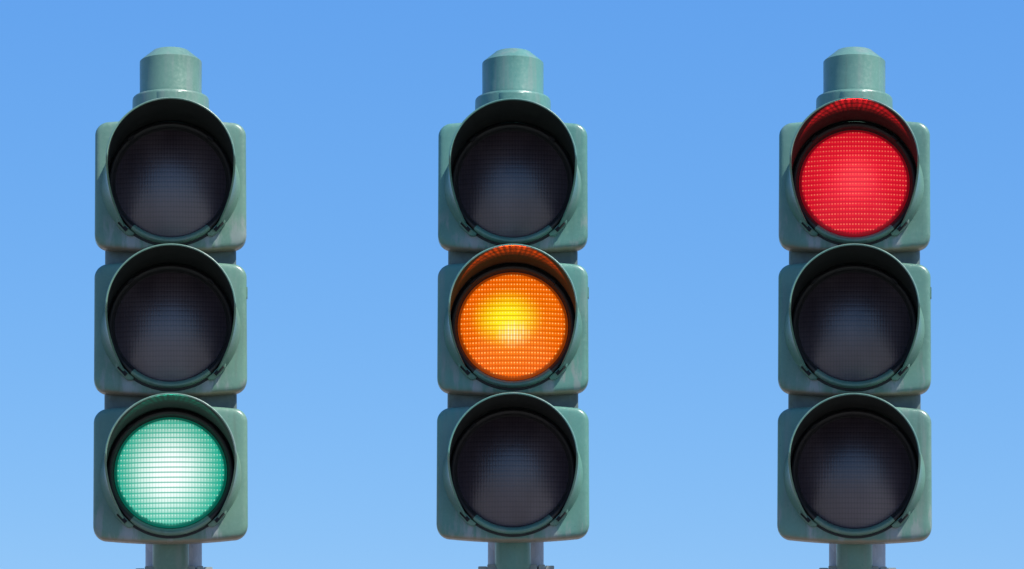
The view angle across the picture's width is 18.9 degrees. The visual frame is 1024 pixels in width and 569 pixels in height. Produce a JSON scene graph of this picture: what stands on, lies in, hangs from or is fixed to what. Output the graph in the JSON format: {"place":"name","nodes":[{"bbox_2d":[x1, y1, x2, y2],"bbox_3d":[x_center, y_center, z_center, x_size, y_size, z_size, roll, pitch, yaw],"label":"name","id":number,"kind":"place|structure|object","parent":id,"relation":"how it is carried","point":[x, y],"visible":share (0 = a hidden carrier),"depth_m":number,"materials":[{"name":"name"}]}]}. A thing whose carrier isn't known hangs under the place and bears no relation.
{"place":"outdoors","nodes":[
{"label":"outdoors","id":0,"kind":"place"},
{"bbox_2d":[0,0,1023,568],"label":"sky","id":1,"kind":"structure","parent":0,"point":[342,107],"materials":[{"name":"blue"}]},
{"label":"ground","id":2,"kind":"structure","parent":0,"visible":0},
{"bbox_2d":[93,47,247,568],"bbox_3d":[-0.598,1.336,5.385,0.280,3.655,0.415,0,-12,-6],"label":"traffic light","id":3,"kind":"object","parent":2,"relation":"on","point":[170,480],"visible":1,"depth_m":5.61,"materials":[{"name":"green paint"}]},
{"bbox_2d":[436,48,588,568],"bbox_3d":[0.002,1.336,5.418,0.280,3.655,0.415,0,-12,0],"label":"traffic light","id":4,"kind":"object","parent":2,"relation":"on","point":[512,418],"visible":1,"depth_m":5.64,"materials":[{"name":"teal paint"}]},
{"bbox_2d":[777,47,931,568],"bbox_3d":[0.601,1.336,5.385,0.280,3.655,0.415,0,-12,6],"label":"traffic light","id":5,"kind":"object","parent":2,"relation":"on","point":[854,473],"visible":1,"depth_m":5.61,"materials":[{"name":"green paint"}]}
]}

